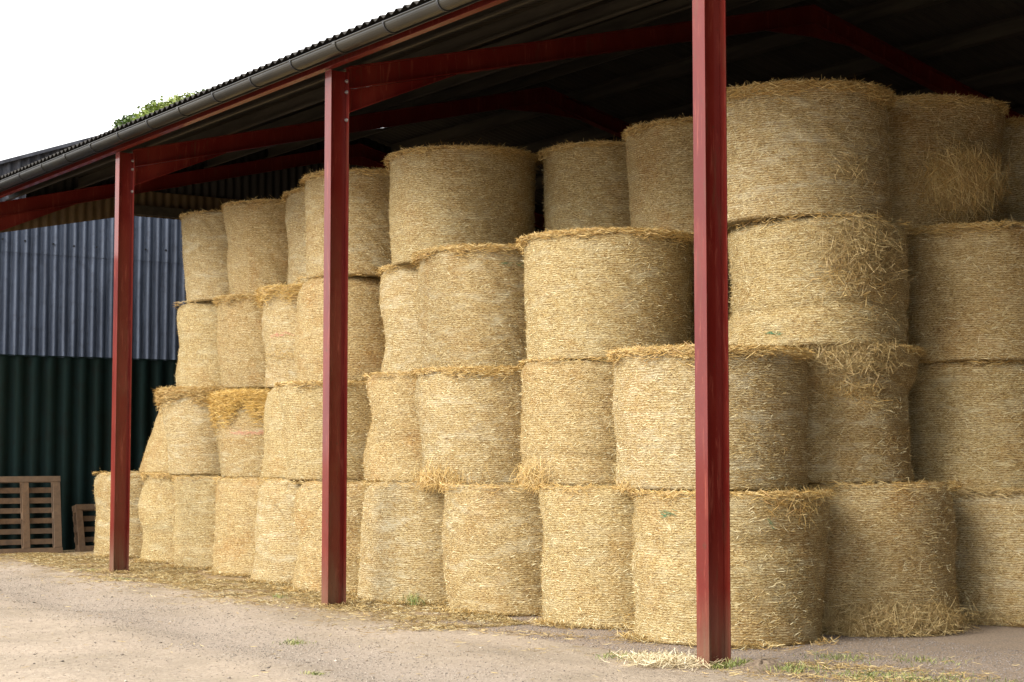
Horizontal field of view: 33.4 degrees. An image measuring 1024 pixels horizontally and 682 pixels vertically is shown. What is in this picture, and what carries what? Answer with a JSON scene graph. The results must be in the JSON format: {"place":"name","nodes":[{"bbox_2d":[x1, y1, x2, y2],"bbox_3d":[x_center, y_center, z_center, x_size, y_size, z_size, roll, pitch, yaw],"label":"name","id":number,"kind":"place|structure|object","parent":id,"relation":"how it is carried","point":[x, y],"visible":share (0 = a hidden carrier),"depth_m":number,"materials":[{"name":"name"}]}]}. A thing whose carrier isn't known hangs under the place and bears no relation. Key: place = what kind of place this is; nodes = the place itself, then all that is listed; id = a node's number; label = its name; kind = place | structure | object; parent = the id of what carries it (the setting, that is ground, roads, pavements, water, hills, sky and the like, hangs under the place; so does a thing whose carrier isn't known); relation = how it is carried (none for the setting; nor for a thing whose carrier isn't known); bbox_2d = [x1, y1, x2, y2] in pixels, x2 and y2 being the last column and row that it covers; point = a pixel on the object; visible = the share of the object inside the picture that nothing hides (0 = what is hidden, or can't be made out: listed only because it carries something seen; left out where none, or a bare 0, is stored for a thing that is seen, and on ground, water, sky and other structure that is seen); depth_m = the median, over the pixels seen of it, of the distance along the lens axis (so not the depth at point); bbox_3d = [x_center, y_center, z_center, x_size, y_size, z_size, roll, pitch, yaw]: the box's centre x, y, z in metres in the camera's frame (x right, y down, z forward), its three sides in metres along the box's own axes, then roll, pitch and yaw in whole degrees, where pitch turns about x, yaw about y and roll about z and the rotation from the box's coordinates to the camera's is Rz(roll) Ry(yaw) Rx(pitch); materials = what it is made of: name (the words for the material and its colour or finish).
{"place":"outdoors","nodes":[
{"label":"outdoors","id":0,"kind":"place"},
{"bbox_2d":[0,0,418,160],"label":"sky","id":1,"kind":"structure","parent":0,"point":[69,69],"materials":[{"name":"white"}]},
{"bbox_2d":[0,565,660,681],"bbox_3d":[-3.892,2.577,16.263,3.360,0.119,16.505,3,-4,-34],"label":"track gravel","id":2,"kind":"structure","parent":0,"point":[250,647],"depth_m":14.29,"materials":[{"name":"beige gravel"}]},
{"bbox_2d":[0,564,702,681],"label":"stray stalks","id":3,"kind":"object","parent":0,"point":[255,631],"visible":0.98,"depth_m":13.36,"materials":[{"name":"plant"}]},
{"bbox_2d":[0,0,1023,667],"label":"open sided barn","id":4,"kind":"structure","parent":0,"point":[534,76],"depth_m":20.98,"materials":[{"name":"red paint"}]},
{"bbox_2d":[0,550,1023,681],"bbox_3d":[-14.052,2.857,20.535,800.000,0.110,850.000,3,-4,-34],"label":"ground","id":5,"kind":"structure","parent":0,"point":[1003,638],"depth_m":13.19,"materials":[{"name":"beige concrete"}]},
{"bbox_2d":[0,476,62,553],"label":"wooden pallet","id":6,"kind":"object","parent":5,"relation":"on","point":[25,521],"visible":0.91,"depth_m":25.41,"materials":[{"name":"brown wood"}]},
{"bbox_2d":[72,504,95,551],"bbox_3d":[-6.257,2.862,26.131,0.934,0.726,0.137,3,-17,-41],"label":"wooden pallet","id":7,"kind":"object","parent":5,"relation":"on","point":[80,538],"visible":0.3,"depth_m":25.86,"materials":[{"name":"brown wood"}]},
{"bbox_2d":[0,354,177,549],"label":"green sheet wall","id":8,"kind":"structure","parent":5,"relation":"on","point":[55,415],"depth_m":26.24,"materials":[{"name":"green metal"}]},
{"bbox_2d":[0,136,186,359],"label":"corrugated shed","id":9,"kind":"structure","parent":8,"relation":"on","point":[56,290],"depth_m":30.04,"materials":[{"name":"grey"}]},
{"bbox_2d":[92,470,151,557],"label":"straw bale","id":10,"kind":"object","parent":5,"relation":"on","point":[102,487],"visible":0.34,"depth_m":24.26},
{"bbox_2d":[138,407,167,472],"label":"straw bale","id":11,"kind":"object","parent":10,"relation":"on","point":[155,457],"visible":0.22,"depth_m":24.74},
{"bbox_2d":[112,88,207,127],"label":"broadleaf tree","id":12,"kind":"object","parent":5,"relation":"on","point":[151,107],"depth_m":47.37,"materials":[{"name":"green plant"}]},
{"bbox_2d":[138,470,208,563],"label":"straw bale","id":13,"kind":"object","parent":5,"relation":"on","point":[156,506],"visible":0.37,"depth_m":23.11},
{"bbox_2d":[152,383,228,474],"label":"straw bale","id":14,"kind":"object","parent":13,"relation":"on","point":[192,446],"visible":0.38,"depth_m":22.61},
{"bbox_2d":[174,300,220,386],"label":"straw bale","id":15,"kind":"object","parent":14,"relation":"on","point":[197,364],"visible":0.37,"depth_m":23.50},
{"bbox_2d":[180,208,229,302],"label":"straw bale","id":16,"kind":"object","parent":15,"relation":"on","point":[205,245],"visible":0.38,"depth_m":23.39},
{"bbox_2d":[171,473,224,569],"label":"straw bale","id":17,"kind":"object","parent":5,"relation":"on","point":[194,520],"visible":0.4,"depth_m":21.84},
{"bbox_2d":[210,476,272,576],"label":"straw bale","id":18,"kind":"object","parent":5,"relation":"on","point":[235,521],"visible":0.41,"depth_m":20.66},
{"bbox_2d":[206,386,271,477],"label":"straw bale","id":19,"kind":"object","parent":18,"relation":"on","point":[237,414],"visible":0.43,"depth_m":21.50,"materials":[{"name":"brown plant"}]},
{"bbox_2d":[212,292,266,388],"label":"straw bale","id":20,"kind":"object","parent":19,"relation":"on","point":[241,352],"visible":0.41,"depth_m":22.29},
{"bbox_2d":[220,196,288,295],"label":"straw bale","id":21,"kind":"object","parent":20,"relation":"on","point":[258,248],"visible":0.41,"depth_m":22.19},
{"bbox_2d":[254,281,304,388],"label":"straw bale","id":22,"kind":"object","parent":19,"relation":"on","point":[279,309],"visible":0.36,"depth_m":21.13,"materials":[{"name":"brown plant"}]},
{"bbox_2d":[280,187,307,284],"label":"straw bale","id":23,"kind":"object","parent":22,"relation":"on","point":[295,216],"visible":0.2,"depth_m":21.34},
{"bbox_2d":[260,386,286,477],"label":"straw bale","id":24,"kind":"object","parent":18,"relation":"on","point":[274,463],"visible":0.16,"depth_m":20.43},
{"bbox_2d":[0,552,531,636],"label":"straw litter","id":25,"kind":"object","parent":5,"relation":"on","point":[165,576],"visible":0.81,"depth_m":18.27,"materials":[{"name":"beige plant"}]},
{"bbox_2d":[250,476,308,584],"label":"straw bale","id":26,"kind":"object","parent":5,"relation":"on","point":[276,540],"visible":0.38,"depth_m":19.41},
{"bbox_2d":[274,378,371,480],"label":"straw bale","id":27,"kind":"object","parent":26,"relation":"on","point":[301,404],"visible":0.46,"depth_m":18.84},
{"bbox_2d":[293,274,385,381],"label":"straw bale","id":28,"kind":"object","parent":27,"relation":"on","point":[366,344],"visible":0.51,"depth_m":19.70},
{"bbox_2d":[298,166,391,279],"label":"straw bale","id":29,"kind":"object","parent":28,"relation":"on","point":[369,250],"visible":0.42,"depth_m":19.73},
{"bbox_2d":[292,479,375,594],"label":"straw bale","id":30,"kind":"object","parent":5,"relation":"on","point":[307,512],"visible":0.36,"depth_m":18.16},
{"bbox_2d":[357,479,448,604],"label":"straw bale","id":31,"kind":"object","parent":5,"relation":"on","point":[400,542],"visible":0.48,"depth_m":16.87},
{"bbox_2d":[362,369,421,481],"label":"straw bale","id":32,"kind":"object","parent":31,"relation":"on","point":[393,449],"visible":0.45,"depth_m":17.93},
{"bbox_2d":[374,262,421,373],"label":"straw bale","id":33,"kind":"object","parent":32,"relation":"on","point":[397,298],"visible":0.27,"depth_m":18.77},
{"bbox_2d":[383,138,541,265],"bbox_3d":[-0.546,-1.481,19.096,1.827,1.339,1.810,3,-4,-34],"label":"straw bale","id":34,"kind":"object","parent":33,"relation":"on","point":[452,194],"visible":0.87,"depth_m":18.40},
{"bbox_2d":[408,360,522,494],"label":"straw bale","id":35,"kind":"object","parent":31,"relation":"on","point":[468,419],"visible":0.71,"depth_m":16.52},
{"bbox_2d":[410,241,527,368],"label":"straw bale","id":36,"kind":"object","parent":35,"relation":"on","point":[470,308],"visible":0.64,"depth_m":17.13,"materials":[{"name":"beige plant"}]},
{"bbox_2d":[0,558,907,681],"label":"yard grit","id":37,"kind":"object","parent":5,"relation":"on","point":[228,677],"visible":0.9,"depth_m":13.44,"materials":[{"name":"gravel"}]},
{"bbox_2d":[439,479,543,616],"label":"straw bale","id":38,"kind":"object","parent":5,"relation":"on","point":[492,534],"visible":0.53,"depth_m":15.68},
{"bbox_2d":[509,355,616,495],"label":"straw bale","id":39,"kind":"object","parent":38,"relation":"on","point":[567,433],"visible":0.56,"depth_m":15.53},
{"bbox_2d":[514,223,693,362],"bbox_3d":[0.945,-0.417,16.277,1.746,1.293,1.810,3,-4,-34],"label":"straw bale","id":40,"kind":"object","parent":39,"relation":"on","point":[596,292],"visible":0.95,"depth_m":15.60},
{"bbox_2d":[536,134,630,231],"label":"straw bale","id":41,"kind":"object","parent":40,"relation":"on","point":[586,184],"visible":0.41,"depth_m":18.17},
{"bbox_2d":[78,552,1023,650],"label":"straw drift","id":42,"kind":"object","parent":5,"relation":"on","point":[542,621],"visible":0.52,"depth_m":15.68,"materials":[{"name":"beige plant"}]},
{"bbox_2d":[530,480,635,629],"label":"straw bale","id":43,"kind":"object","parent":5,"relation":"on","point":[588,545],"visible":0.57,"depth_m":14.52},
{"bbox_2d":[579,648,734,671],"bbox_3d":[1.037,2.236,11.982,0.921,0.114,1.089,1,-4,-14],"label":"straw heap","id":44,"kind":"object","parent":5,"relation":"on","point":[661,659],"visible":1,"depth_m":11.91,"materials":[{"name":"beige plant"}]},
{"bbox_2d":[403,616,1023,681],"bbox_3d":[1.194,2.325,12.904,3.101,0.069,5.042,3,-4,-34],"label":"scattered straw","id":45,"kind":"object","parent":5,"relation":"on","point":[528,631],"visible":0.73,"depth_m":12.98,"materials":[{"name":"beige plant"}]},
{"bbox_2d":[627,484,835,647],"bbox_3d":[1.814,1.761,13.880,1.696,1.305,1.689,3,-4,-34],"label":"straw bale","id":46,"kind":"object","parent":5,"relation":"on","point":[779,555],"visible":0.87,"depth_m":13.30,"materials":[{"name":"yellow plant"}]},
{"bbox_2d":[605,340,815,494],"bbox_3d":[1.665,0.650,14.331,1.821,1.286,1.844,3,-4,-34],"label":"straw bale","id":47,"kind":"object","parent":46,"relation":"on","point":[653,403],"visible":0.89,"depth_m":13.67},
{"bbox_2d":[687,656,1021,681],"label":"trodden straw","id":48,"kind":"object","parent":5,"relation":"on","point":[813,677],"visible":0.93,"depth_m":11.46,"materials":[{"name":"beige plant"}]},
{"bbox_2d":[807,477,983,636],"bbox_3d":[3.027,1.811,14.635,1.877,1.324,1.855,3,-4,-34],"label":"straw bale","id":49,"kind":"object","parent":5,"relation":"on","point":[892,547],"visible":0.75,"depth_m":14.09},
{"bbox_2d":[765,337,931,483],"bbox_3d":[2.814,0.625,15.109,1.784,1.283,1.817,3,-4,-34],"label":"straw bale","id":50,"kind":"object","parent":49,"relation":"on","point":[859,426],"visible":0.67,"depth_m":14.38},
{"bbox_2d":[728,208,914,347],"bbox_3d":[2.739,-0.483,15.109,1.745,1.200,1.796,3,-4,-34],"label":"straw bale","id":51,"kind":"object","parent":50,"relation":"on","point":[819,280],"visible":0.93,"depth_m":14.43,"materials":[{"name":"yellow plant"}]},
{"bbox_2d":[726,74,898,232],"bbox_3d":[2.558,-1.621,15.216,1.799,1.288,1.796,3,-4,-34],"label":"straw bale","id":52,"kind":"object","parent":51,"relation":"on","point":[806,146],"visible":0.8,"depth_m":14.53},
{"bbox_2d":[951,482,1023,626],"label":"straw bale","id":53,"kind":"object","parent":5,"relation":"on","point":[989,563],"visible":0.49,"depth_m":14.80},
{"bbox_2d":[908,360,1023,489],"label":"straw bale","id":54,"kind":"object","parent":53,"relation":"on","point":[966,421],"visible":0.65,"depth_m":15.01},
{"bbox_2d":[906,216,1023,362],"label":"straw bale","id":55,"kind":"object","parent":54,"relation":"on","point":[966,293],"visible":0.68,"depth_m":15.02},
{"bbox_2d":[887,90,1019,231],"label":"straw bale","id":56,"kind":"object","parent":55,"relation":"on","point":[945,150],"visible":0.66,"depth_m":15.45},
{"bbox_2d":[997,115,1023,224],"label":"straw bale","id":57,"kind":"object","parent":55,"relation":"on","point":[1013,141],"visible":0.18,"depth_m":16.43},
{"bbox_2d":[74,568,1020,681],"bbox_3d":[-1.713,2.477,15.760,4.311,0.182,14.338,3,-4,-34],"label":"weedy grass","id":58,"kind":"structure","parent":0,"point":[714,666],"depth_m":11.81,"materials":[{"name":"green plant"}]},
{"bbox_2d":[690,247,731,344],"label":"straw bale","id":59,"kind":"object","parent":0,"point":[692,338],"visible":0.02,"depth_m":16.78},
{"bbox_2d":[620,113,728,235],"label":"straw bale","id":60,"kind":"object","parent":59,"relation":"on","point":[659,159],"visible":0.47,"depth_m":16.98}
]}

